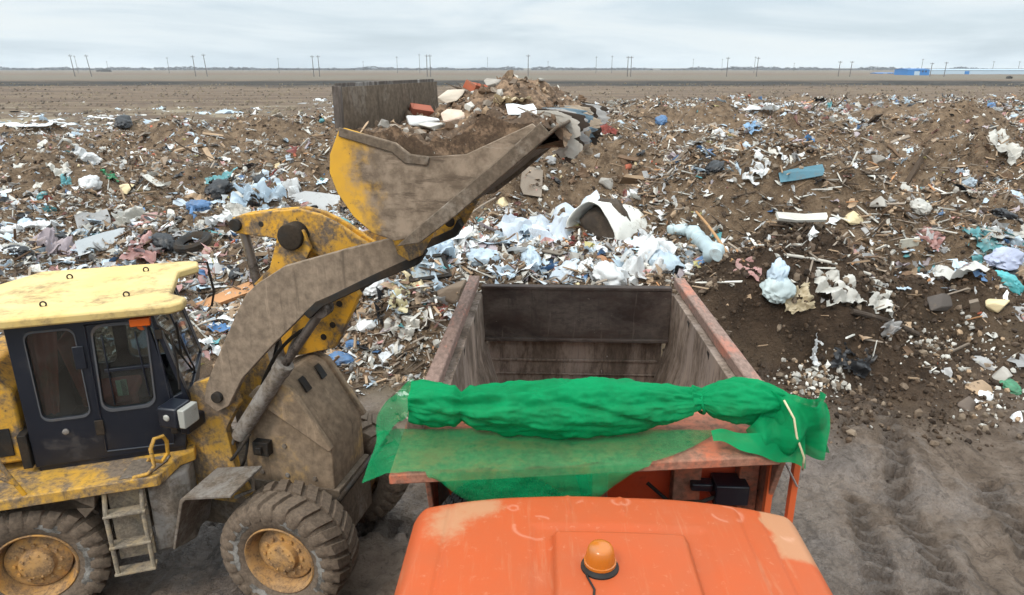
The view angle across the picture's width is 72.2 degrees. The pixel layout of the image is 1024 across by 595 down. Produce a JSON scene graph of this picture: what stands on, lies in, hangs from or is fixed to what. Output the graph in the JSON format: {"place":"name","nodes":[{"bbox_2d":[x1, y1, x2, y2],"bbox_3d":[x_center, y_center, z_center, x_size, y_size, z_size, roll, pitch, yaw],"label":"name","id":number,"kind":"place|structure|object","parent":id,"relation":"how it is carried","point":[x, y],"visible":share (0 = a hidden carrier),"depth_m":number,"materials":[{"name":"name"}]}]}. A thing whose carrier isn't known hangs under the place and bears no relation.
{"place":"outdoors","nodes":[
{"label":"outdoors","id":0,"kind":"place"},
{"bbox_2d":[0,68,1023,594],"bbox_3d":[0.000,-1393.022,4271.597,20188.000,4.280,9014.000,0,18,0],"label":"ground","id":1,"kind":"structure","parent":0,"point":[906,514],"depth_m":16.79,"materials":[{"name":"soil"}]},
{"bbox_2d":[6,245,34,255],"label":"plastic bag","id":2,"kind":"object","parent":1,"relation":"on","point":[21,250],"visible":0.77,"depth_m":17.08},
{"bbox_2d":[11,219,65,229],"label":"plastic sheet","id":3,"kind":"object","parent":1,"relation":"on","point":[22,226],"visible":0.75,"depth_m":19.56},
{"bbox_2d":[0,118,78,126],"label":"plastic sheet","id":4,"kind":"object","parent":1,"relation":"on","point":[50,122],"visible":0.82,"depth_m":51.16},
{"bbox_2d":[27,227,78,256],"bbox_3d":[-12.333,-1.480,18.973,1.334,0.725,1.216,18,-3,21],"label":"rag","id":5,"kind":"object","parent":1,"relation":"on","point":[46,237],"visible":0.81,"depth_m":19.07,"materials":[{"name":"fabric"}]},
{"bbox_2d":[45,160,70,176],"bbox_3d":[-16.056,-4.631,25.056,0.827,0.281,0.753,40,40,12],"label":"rag","id":6,"kind":"object","parent":1,"relation":"on","point":[63,170],"visible":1,"depth_m":24.91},
{"bbox_2d":[70,145,101,163],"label":"plastic sheet","id":7,"kind":"object","parent":1,"relation":"on","point":[85,156],"visible":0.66,"depth_m":36.06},
{"bbox_2d":[78,175,102,189],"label":"plastic bag","id":8,"kind":"object","parent":1,"relation":"on","point":[89,181],"visible":0.86,"depth_m":24.81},
{"bbox_2d":[74,209,110,228],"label":"plastic sheet","id":9,"kind":"object","parent":1,"relation":"on","point":[100,215],"visible":0.77,"depth_m":20.71,"materials":[{"name":"plastic"}]},
{"bbox_2d":[75,228,124,258],"bbox_3d":[-10.972,-1.369,18.880,1.273,0.816,0.042,-20,-15,-17],"label":"board","id":10,"kind":"object","parent":1,"relation":"on","point":[83,244],"visible":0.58,"depth_m":18.88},
{"bbox_2d":[114,114,132,127],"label":"plastic bag","id":11,"kind":"object","parent":1,"relation":"on","point":[123,121],"visible":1,"depth_m":45.52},
{"bbox_2d":[111,205,144,227],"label":"plastic sheet","id":12,"kind":"object","parent":1,"relation":"on","point":[135,212],"visible":0.66,"depth_m":20.54,"materials":[{"name":"plastic"}]},
{"bbox_2d":[119,230,163,263],"bbox_3d":[-9.273,-1.283,17.857,0.884,0.264,1.114,15,42,-5],"label":"plastic sheet","id":13,"kind":"object","parent":1,"relation":"on","point":[146,256],"visible":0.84,"depth_m":17.71,"materials":[{"name":"plastic"}]},
{"bbox_2d":[151,232,174,251],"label":"plastic bag","id":14,"kind":"object","parent":1,"relation":"on","point":[164,241],"visible":0.9,"depth_m":17.95,"materials":[{"name":"plastic"}]},
{"bbox_2d":[172,231,211,253],"bbox_3d":[-8.165,-1.415,17.958,0.950,0.224,0.950,-8,32,2],"label":"old tyre","id":15,"kind":"object","parent":1,"relation":"on","point":[179,245],"visible":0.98,"depth_m":17.80,"materials":[{"name":"black rubber"}]},
{"bbox_2d":[185,199,210,211],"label":"plastic bag","id":16,"kind":"object","parent":1,"relation":"on","point":[201,205],"visible":0.95,"depth_m":19.10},
{"bbox_2d":[198,334,220,355],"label":"plastic sheet","id":17,"kind":"object","parent":1,"relation":"on","point":[216,349],"visible":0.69,"depth_m":12.26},
{"bbox_2d":[204,178,233,198],"bbox_3d":[-9.600,-3.602,23.004,0.958,0.367,0.734,-37,63,-27],"label":"plastic bag","id":18,"kind":"object","parent":1,"relation":"on","point":[217,188],"visible":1,"depth_m":22.86,"materials":[{"name":"plastic"}]},
{"bbox_2d":[204,214,234,225],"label":"plastic sheet","id":19,"kind":"object","parent":1,"relation":"on","point":[214,219],"visible":0.38,"depth_m":18.81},
{"bbox_2d":[205,167,237,183],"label":"plastic sheet","id":20,"kind":"object","parent":1,"relation":"on","point":[225,174],"visible":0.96,"depth_m":23.36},
{"bbox_2d":[196,282,253,306],"bbox_3d":[-5.770,-0.160,15.428,2.484,0.187,0.486,-23,41,-13],"label":"plank","id":21,"kind":"object","parent":1,"relation":"on","point":[222,298],"visible":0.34,"depth_m":15.33,"materials":[{"name":"brown wood"}]},
{"bbox_2d":[223,201,249,229],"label":"plastic sheet","id":22,"kind":"object","parent":1,"relation":"on","point":[236,209],"visible":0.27,"depth_m":19.25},
{"bbox_2d":[0,79,570,594],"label":"wheel loader","id":23,"kind":"object","parent":1,"relation":"on","point":[126,451],"visible":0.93,"depth_m":7.00,"materials":[{"name":"metal"}]},
{"bbox_2d":[353,75,585,155],"bbox_3d":[-0.195,-1.375,6.322,1.730,1.198,2.230,4,19,12],"label":"earth heap","id":24,"kind":"object","parent":23,"relation":"in","point":[482,130],"visible":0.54,"depth_m":5.34,"materials":[{"name":"soil"}]},
{"bbox_2d":[409,103,433,116],"bbox_3d":[-0.851,-1.792,6.646,0.217,0.165,0.120,1,46,-26],"label":"brick","id":25,"kind":"object","parent":24,"relation":"on","point":[423,109],"visible":0.77,"depth_m":6.63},
{"bbox_2d":[406,115,439,127],"bbox_3d":[-0.805,-1.593,6.344,0.313,0.104,0.197,2,18,5],"label":"rubble lump","id":26,"kind":"object","parent":24,"relation":"on","point":[413,120],"visible":0.73,"depth_m":6.27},
{"bbox_2d":[418,122,444,130],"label":"rubble lump","id":27,"kind":"object","parent":24,"relation":"on","point":[432,125],"visible":0.66,"depth_m":6.06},
{"bbox_2d":[438,89,465,102],"bbox_3d":[-0.546,-1.881,6.569,0.226,0.112,0.188,-44,38,-22],"label":"rubble lump","id":28,"kind":"object","parent":24,"relation":"on","point":[450,96],"visible":0.98,"depth_m":6.54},
{"bbox_2d":[441,109,464,123],"bbox_3d":[-0.456,-1.528,5.975,0.303,0.141,0.210,-10,21,-28],"label":"rubble lump","id":29,"kind":"object","parent":24,"relation":"on","point":[454,116],"visible":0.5,"depth_m":5.91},
{"bbox_2d":[360,70,586,140],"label":"rubble crumbs","id":30,"kind":"object","parent":24,"relation":"on","point":[470,106],"visible":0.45,"depth_m":5.96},
{"bbox_2d":[493,93,531,103],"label":"plastic sheet","id":31,"kind":"object","parent":24,"relation":"on","point":[508,99],"visible":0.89,"depth_m":5.94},
{"bbox_2d":[506,103,536,114],"bbox_3d":[0.074,-1.425,5.318,0.229,0.007,0.148,-3,48,-10],"label":"board","id":32,"kind":"object","parent":24,"relation":"on","point":[512,109],"visible":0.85,"depth_m":5.32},
{"bbox_2d":[583,103,609,124],"bbox_3d":[0.689,-1.754,6.754,0.518,0.224,0.057,4,19,13],"label":"hanging rag","id":33,"kind":"object","parent":24,"relation":"hanging from","point":[602,116],"visible":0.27,"depth_m":6.71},
{"bbox_2d":[537,110,582,158],"bbox_3d":[0.337,-1.291,5.570,0.461,0.369,0.035,4,19,12],"label":"hanging rag","id":34,"kind":"object","parent":23,"relation":"hanging from","point":[573,148],"visible":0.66,"depth_m":5.53,"materials":[{"name":"fabric"}]},
{"bbox_2d":[537,109,589,163],"bbox_3d":[0.367,-1.308,5.720,0.530,0.430,0.049,4,19,13],"label":"hanging rag","id":35,"kind":"object","parent":23,"relation":"hanging from","point":[582,124],"visible":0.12,"depth_m":5.65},
{"bbox_2d":[538,108,590,143],"bbox_3d":[0.432,-1.417,5.822,0.453,0.286,0.041,4,19,12],"label":"hanging rag","id":36,"kind":"object","parent":23,"relation":"hanging from","point":[585,139],"visible":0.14,"depth_m":5.80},
{"bbox_2d":[537,107,592,130],"bbox_3d":[0.449,-1.505,5.942,0.483,0.193,0.035,4,19,12],"label":"hanging rag","id":37,"kind":"object","parent":23,"relation":"hanging from","point":[582,112],"visible":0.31,"depth_m":5.89,"materials":[{"name":"fabric"}]},
{"bbox_2d":[558,107,594,154],"bbox_3d":[0.532,-1.448,6.111,0.378,0.408,0.069,5,19,15],"label":"hanging rag","id":38,"kind":"object","parent":23,"relation":"hanging from","point":[587,150],"visible":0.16,"depth_m":6.09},
{"bbox_2d":[281,177,300,198],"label":"plastic sheet","id":39,"kind":"object","parent":1,"relation":"on","point":[292,186],"visible":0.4,"depth_m":27.07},
{"bbox_2d":[292,191,339,209],"bbox_3d":[-7.494,-3.399,26.879,1.867,1.265,0.095,1,5,-32],"label":"board","id":40,"kind":"object","parent":1,"relation":"on","point":[322,201],"visible":0.35,"depth_m":26.87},
{"bbox_2d":[329,351,353,365],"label":"plastic bag","id":41,"kind":"object","parent":1,"relation":"on","point":[346,358],"visible":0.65,"depth_m":12.55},
{"bbox_2d":[356,319,377,332],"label":"plastic bag","id":42,"kind":"object","parent":1,"relation":"on","point":[370,324],"visible":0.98,"depth_m":12.98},
{"bbox_2d":[363,277,388,295],"bbox_3d":[-2.640,-0.289,13.418,0.511,0.230,0.602,17,60,32],"label":"plastic bag","id":43,"kind":"object","parent":1,"relation":"on","point":[370,290],"visible":0.38,"depth_m":13.29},
{"bbox_2d":[327,302,445,393],"bbox_3d":[-2.620,0.712,12.370,6.121,1.790,3.368,6,19,17],"label":"rubble spill","id":44,"kind":"object","parent":1,"relation":"on","point":[406,357],"visible":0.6,"depth_m":12.71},
{"bbox_2d":[389,279,410,312],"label":"plastic sheet","id":45,"kind":"object","parent":1,"relation":"on","point":[401,303],"visible":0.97,"depth_m":12.96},
{"bbox_2d":[384,309,423,340],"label":"plastic sheet","id":46,"kind":"object","parent":1,"relation":"on","point":[409,332],"visible":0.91,"depth_m":12.77,"materials":[{"name":"plastic"}]},
{"bbox_2d":[405,253,451,282],"bbox_3d":[-1.615,-0.558,13.340,0.840,0.422,0.455,-9,20,-27],"label":"plastic sheet","id":47,"kind":"object","parent":1,"relation":"on","point":[420,275],"visible":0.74,"depth_m":13.31,"materials":[{"name":"white plastic"}]},
{"bbox_2d":[423,239,455,259],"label":"plastic sheet","id":48,"kind":"object","parent":1,"relation":"on","point":[446,247],"visible":0.3,"depth_m":13.75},
{"bbox_2d":[437,280,466,304],"bbox_3d":[-1.150,-0.106,13.090,0.481,0.463,0.454,16,39,5],"label":"rubble lump","id":49,"kind":"object","parent":1,"relation":"on","point":[449,292],"visible":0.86,"depth_m":12.93,"materials":[{"name":"concrete"}]},
{"bbox_2d":[0,99,931,131],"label":"field scraps","id":50,"kind":"object","parent":1,"relation":"on","point":[87,123],"visible":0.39,"depth_m":83.90,"materials":[{"name":"plastic"}]},
{"bbox_2d":[466,248,499,265],"bbox_3d":[-0.573,-0.820,14.056,0.710,0.294,0.500,-3,40,-22],"label":"plastic bag","id":51,"kind":"object","parent":1,"relation":"on","point":[483,256],"visible":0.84,"depth_m":13.93,"materials":[{"name":"plastic"}]},
{"bbox_2d":[0,66,996,69],"bbox_3d":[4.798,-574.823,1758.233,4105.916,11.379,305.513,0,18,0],"label":"treeline","id":52,"kind":"object","parent":1,"relation":"on","point":[447,68],"visible":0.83,"depth_m":1677.58,"materials":[{"name":"plant"}]},
{"bbox_2d":[0,91,1023,428],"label":"plastic litter","id":53,"kind":"object","parent":1,"relation":"on","point":[550,263],"visible":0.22,"depth_m":17.93,"materials":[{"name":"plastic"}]},
{"bbox_2d":[0,92,1023,450],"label":"soil clods","id":54,"kind":"object","parent":1,"relation":"on","point":[794,300],"visible":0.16,"depth_m":17.48,"materials":[{"name":"soil"}]},
{"bbox_2d":[0,83,1023,130],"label":"dry grass","id":55,"kind":"structure","parent":1,"relation":"on","point":[276,110],"depth_m":137.58,"materials":[{"name":"plant"}]},
{"bbox_2d":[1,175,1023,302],"bbox_3d":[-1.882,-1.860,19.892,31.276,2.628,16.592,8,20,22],"label":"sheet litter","id":56,"kind":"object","parent":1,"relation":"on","point":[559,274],"visible":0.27,"depth_m":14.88,"materials":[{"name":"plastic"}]},
{"bbox_2d":[493,224,551,240],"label":"plastic sheet","id":57,"kind":"object","parent":1,"relation":"on","point":[524,227],"visible":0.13,"depth_m":19.93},
{"bbox_2d":[520,245,541,272],"bbox_3d":[0.400,-0.784,14.248,0.456,0.346,0.795,18,29,-15],"label":"plastic bag","id":58,"kind":"object","parent":1,"relation":"on","point":[530,256],"visible":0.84,"depth_m":14.07,"materials":[{"name":"plastic"}]},
{"bbox_2d":[520,167,542,196],"bbox_3d":[0.672,-3.960,23.959,0.759,1.176,0.060,8,-26,-8],"label":"board","id":59,"kind":"object","parent":1,"relation":"on","point":[527,188],"visible":0.85,"depth_m":23.92,"materials":[{"name":"wood"}]},
{"bbox_2d":[497,190,599,241],"bbox_3d":[1.117,-1.984,19.594,3.050,0.706,2.167,-9,43,0],"label":"plastic sheet","id":60,"kind":"object","parent":1,"relation":"on","point":[510,224],"visible":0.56,"depth_m":19.79,"materials":[{"name":"plastic"}]},
{"bbox_2d":[557,259,577,274],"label":"plastic bag","id":61,"kind":"object","parent":1,"relation":"on","point":[571,264],"visible":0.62,"depth_m":14.01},
{"bbox_2d":[566,197,646,242],"bbox_3d":[3.152,-1.925,19.421,2.828,1.820,1.863,-14,23,-37],"label":"broken shell","id":62,"kind":"object","parent":1,"relation":"on","point":[601,218],"visible":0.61,"depth_m":18.59,"materials":[{"name":"white plastic"}]},
{"bbox_2d":[592,260,626,284],"bbox_3d":[1.950,-0.476,13.885,0.732,0.343,0.643,37,33,22],"label":"plastic bag","id":63,"kind":"object","parent":1,"relation":"on","point":[612,274],"visible":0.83,"depth_m":13.71,"materials":[{"name":"plastic"}]},
{"bbox_2d":[389,276,832,594],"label":"dump truck","id":64,"kind":"object","parent":1,"relation":"on","point":[699,519],"visible":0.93,"depth_m":4.37,"materials":[{"name":"orange paint"}]},
{"bbox_2d":[362,376,829,501],"bbox_3d":[0.573,0.913,4.636,3.016,0.774,0.745,0,18,0],"label":"cover","id":65,"kind":"object","parent":64,"relation":"on","point":[591,436],"visible":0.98,"depth_m":4.51,"materials":[{"name":"fabric"}]},
{"bbox_2d":[619,174,644,183],"bbox_3d":[4.707,-3.794,22.594,2.785,0.210,0.545,-2,-24,-21],"label":"plank","id":66,"kind":"object","parent":1,"relation":"on","point":[629,179],"visible":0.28,"depth_m":22.21,"materials":[{"name":"brown wood"}]},
{"bbox_2d":[610,235,666,284],"bbox_3d":[2.342,-0.604,14.430,2.044,0.552,0.969,-20,50,-21],"label":"plastic sheet","id":67,"kind":"object","parent":1,"relation":"on","point":[633,264],"visible":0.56,"depth_m":14.51,"materials":[{"name":"plastic"}]},
{"bbox_2d":[624,230,676,254],"bbox_3d":[3.028,-1.161,15.130,0.562,0.274,1.135,-30,47,-30],"label":"plastic sheet","id":68,"kind":"object","parent":1,"relation":"on","point":[642,238],"visible":0.73,"depth_m":15.20,"materials":[{"name":"plastic"}]},
{"bbox_2d":[646,245,684,270],"bbox_3d":[3.185,-0.772,14.784,0.986,0.409,0.695,38,51,25],"label":"plastic bag","id":69,"kind":"object","parent":1,"relation":"on","point":[671,261],"visible":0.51,"depth_m":14.64,"materials":[{"name":"plastic"}]},
{"bbox_2d":[666,223,724,261],"bbox_3d":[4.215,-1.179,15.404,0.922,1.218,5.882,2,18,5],"label":"plastic roll","id":70,"kind":"object","parent":1,"relation":"on","point":[709,248],"visible":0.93,"depth_m":16.15,"materials":[{"name":"plastic"}]},
{"bbox_2d":[704,160,724,174],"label":"plastic bag","id":71,"kind":"object","parent":1,"relation":"on","point":[713,166],"visible":0.99,"depth_m":18.42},
{"bbox_2d":[733,256,761,280],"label":"plastic sheet","id":72,"kind":"object","parent":1,"relation":"on","point":[738,265],"visible":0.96,"depth_m":12.25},
{"bbox_2d":[742,150,770,184],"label":"plastic sheet","id":73,"kind":"object","parent":1,"relation":"on","point":[761,171],"visible":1,"depth_m":17.84,"materials":[{"name":"plastic"}]},
{"bbox_2d":[759,277,795,303],"bbox_3d":[4.545,-0.153,11.954,0.600,0.510,0.229,-24,-15,-14],"label":"plastic bag","id":74,"kind":"object","parent":1,"relation":"on","point":[775,292],"visible":0.91,"depth_m":11.88,"materials":[{"name":"plastic"}]},
{"bbox_2d":[766,257,789,281],"bbox_3d":[4.556,-0.410,12.031,0.345,0.688,0.276,25,-21,8],"label":"plastic bag","id":75,"kind":"object","parent":1,"relation":"on","point":[779,270],"visible":0.81,"depth_m":11.96,"materials":[{"name":"plastic"}]},
{"bbox_2d":[785,282,815,313],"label":"plastic sheet","id":76,"kind":"object","parent":1,"relation":"on","point":[800,305],"visible":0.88,"depth_m":12.05,"materials":[{"name":"plastic"}]},
{"bbox_2d":[778,164,823,182],"bbox_3d":[7.265,-3.114,17.627,1.068,0.310,0.054,-8,-13,14],"label":"board","id":77,"kind":"object","parent":1,"relation":"on","point":[796,174],"visible":1,"depth_m":17.61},
{"bbox_2d":[775,212,827,221],"bbox_3d":[5.298,-1.471,12.837,1.000,0.105,0.188,1,51,-9],"label":"board","id":78,"kind":"object","parent":1,"relation":"on","point":[799,217],"visible":1,"depth_m":12.79,"materials":[{"name":"wood"}]},
{"bbox_2d":[580,222,1023,446],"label":"dark clods","id":79,"kind":"object","parent":1,"relation":"on","point":[783,367],"visible":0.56,"depth_m":12.36,"materials":[{"name":"soil"}]},
{"bbox_2d":[767,349,861,409],"bbox_3d":[5.084,1.388,11.786,2.060,0.742,1.048,-8,20,-22],"label":"plaster spill","id":80,"kind":"object","parent":1,"relation":"on","point":[797,376],"visible":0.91,"depth_m":11.98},
{"bbox_2d":[810,333,823,367],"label":"plastic sheet","id":81,"kind":"object","parent":1,"relation":"on","point":[813,357],"visible":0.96,"depth_m":12.00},
{"bbox_2d":[783,253,870,275],"bbox_3d":[5.684,-0.591,12.636,1.857,0.540,0.056,-4,19,-12],"label":"stick","id":82,"kind":"object","parent":1,"relation":"on","point":[819,260],"visible":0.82,"depth_m":12.53,"materials":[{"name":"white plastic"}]},
{"bbox_2d":[814,269,867,306],"bbox_3d":[5.696,-0.208,12.303,1.004,0.238,0.796,-5,52,-24],"label":"plastic sheet","id":83,"kind":"object","parent":1,"relation":"on","point":[839,294],"visible":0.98,"depth_m":12.27,"materials":[{"name":"plastic"}]},
{"bbox_2d":[824,340,877,377],"bbox_3d":[5.867,1.025,12.114,0.836,0.651,0.175,24,-18,1],"label":"plastic sheet","id":84,"kind":"object","parent":1,"relation":"on","point":[861,368],"visible":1,"depth_m":12.10,"materials":[{"name":"plastic"}]},
{"bbox_2d":[843,211,862,224],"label":"rubble lump","id":85,"kind":"object","parent":1,"relation":"on","point":[852,217],"visible":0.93,"depth_m":17.36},
{"bbox_2d":[866,277,893,317],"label":"plastic sheet","id":86,"kind":"object","parent":1,"relation":"on","point":[874,301],"visible":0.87,"depth_m":12.55,"materials":[{"name":"plastic"}]},
{"bbox_2d":[850,309,919,336],"bbox_3d":[6.661,0.457,12.514,1.674,0.728,0.100,-6,19,-18],"label":"timber","id":87,"kind":"object","parent":1,"relation":"on","point":[909,330],"visible":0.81,"depth_m":12.37,"materials":[{"name":"brown wood"}]},
{"bbox_2d":[881,319,901,337],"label":"rag","id":88,"kind":"object","parent":1,"relation":"on","point":[892,327],"visible":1,"depth_m":12.29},
{"bbox_2d":[898,238,919,248],"bbox_3d":[9.771,-1.264,17.328,0.498,0.439,0.031,-5,34,-2],"label":"board","id":89,"kind":"object","parent":1,"relation":"on","point":[908,242],"visible":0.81,"depth_m":17.26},
{"bbox_2d":[894,69,929,74],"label":"blue shed","id":90,"kind":"structure","parent":1,"relation":"on","point":[911,71],"depth_m":533.55,"materials":[{"name":"blue paint"}]},
{"bbox_2d":[904,148,930,184],"bbox_3d":[15.382,-4.926,26.799,0.135,1.799,0.393,29,10,-16],"label":"plank","id":91,"kind":"object","parent":1,"relation":"on","point":[914,170],"visible":0.9,"depth_m":26.71,"materials":[{"name":"brown wood"}]},
{"bbox_2d":[909,198,932,214],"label":"plastic bag","id":92,"kind":"object","parent":1,"relation":"on","point":[920,206],"visible":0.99,"depth_m":17.53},
{"bbox_2d":[916,226,944,251],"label":"plastic sheet","id":93,"kind":"object","parent":1,"relation":"on","point":[935,242],"visible":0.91,"depth_m":17.30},
{"bbox_2d":[927,293,952,310],"bbox_3d":[8.105,0.098,13.228,0.557,0.313,0.218,-9,-28,10],"label":"rubble lump","id":94,"kind":"object","parent":1,"relation":"on","point":[941,302],"visible":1,"depth_m":13.16,"materials":[{"name":"concrete"}]},
{"bbox_2d":[889,300,1007,384],"bbox_3d":[7.748,0.768,12.594,2.197,1.046,1.308,-13,22,-35],"label":"plaster spill","id":95,"kind":"object","parent":1,"relation":"on","point":[970,338],"visible":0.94,"depth_m":12.84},
{"bbox_2d":[930,261,988,279],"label":"plastic sheet","id":96,"kind":"object","parent":1,"relation":"on","point":[947,272],"visible":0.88,"depth_m":13.36,"materials":[{"name":"plastic"}]},
{"bbox_2d":[957,396,976,411],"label":"rubble lump","id":97,"kind":"object","parent":1,"relation":"on","point":[968,403],"visible":0.95,"depth_m":11.65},
{"bbox_2d":[929,69,1023,73],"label":"long hall","id":98,"kind":"structure","parent":1,"relation":"on","point":[979,71],"depth_m":609.51,"materials":[{"name":"metal"}]},
{"bbox_2d":[965,380,992,394],"bbox_3d":[7.987,1.540,12.014,0.443,0.084,0.349,-13,36,-23],"label":"rubble lump","id":99,"kind":"object","parent":1,"relation":"on","point":[982,385],"visible":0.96,"depth_m":11.99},
{"bbox_2d":[935,326,1023,439],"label":"stone spill","id":100,"kind":"object","parent":1,"relation":"on","point":[998,406],"visible":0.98,"depth_m":11.97,"materials":[{"name":"stone"}]},
{"bbox_2d":[961,226,1006,252],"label":"plastic sheet","id":101,"kind":"object","parent":1,"relation":"on","point":[984,245],"visible":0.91,"depth_m":17.16,"materials":[{"name":"plastic"}]},
{"bbox_2d":[972,356,995,370],"bbox_3d":[8.384,1.156,12.466,0.197,0.078,0.399,-27,42,-22],"label":"rubble lump","id":102,"kind":"object","parent":1,"relation":"on","point":[982,360],"visible":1,"depth_m":12.45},
{"bbox_2d":[985,299,1009,312],"bbox_3d":[8.852,0.110,12.865,0.291,0.229,0.308,-41,61,-15],"label":"rubble lump","id":103,"kind":"object","parent":1,"relation":"on","point":[996,305],"visible":1,"depth_m":12.80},
{"bbox_2d":[992,366,1012,380],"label":"rubble lump","id":104,"kind":"object","parent":1,"relation":"on","point":[1003,373],"visible":0.99,"depth_m":12.19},
{"bbox_2d":[983,246,1023,270],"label":"plastic bag","id":105,"kind":"object","parent":1,"relation":"on","point":[1008,258],"visible":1,"depth_m":13.60,"materials":[{"name":"plastic"}]},
{"bbox_2d":[991,208,1017,219],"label":"plastic bag","id":106,"kind":"object","parent":1,"relation":"on","point":[1002,212],"visible":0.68,"depth_m":17.82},
{"bbox_2d":[988,128,1023,165],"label":"plastic sheet","id":107,"kind":"object","parent":1,"relation":"on","point":[1016,150],"visible":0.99,"depth_m":25.52,"materials":[{"name":"plastic"}]},
{"bbox_2d":[995,270,1023,294],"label":"plastic bag","id":108,"kind":"object","parent":1,"relation":"on","point":[1014,284],"visible":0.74,"depth_m":13.19,"materials":[{"name":"plastic"}]},
{"bbox_2d":[999,378,1021,395],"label":"plastic bag","id":109,"kind":"object","parent":1,"relation":"on","point":[1013,386],"visible":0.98,"depth_m":11.97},
{"bbox_2d":[1005,227,1023,250],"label":"plastic sheet","id":110,"kind":"object","parent":1,"relation":"on","point":[1018,240],"visible":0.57,"depth_m":17.20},
{"bbox_2d":[0,0,1023,67],"label":"sky","id":111,"kind":"structure","parent":0,"point":[33,33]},
{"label":"plastic bag","id":112,"kind":"object","parent":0,"visible":0},
{"bbox_2d":[230,177,286,206],"bbox_3d":[-8.240,-3.467,22.635,1.763,0.612,1.044,-17,57,-21],"label":"plastic sheet","id":113,"kind":"object","parent":112,"relation":"on","point":[267,194],"visible":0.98,"depth_m":22.65,"materials":[{"name":"plastic"}]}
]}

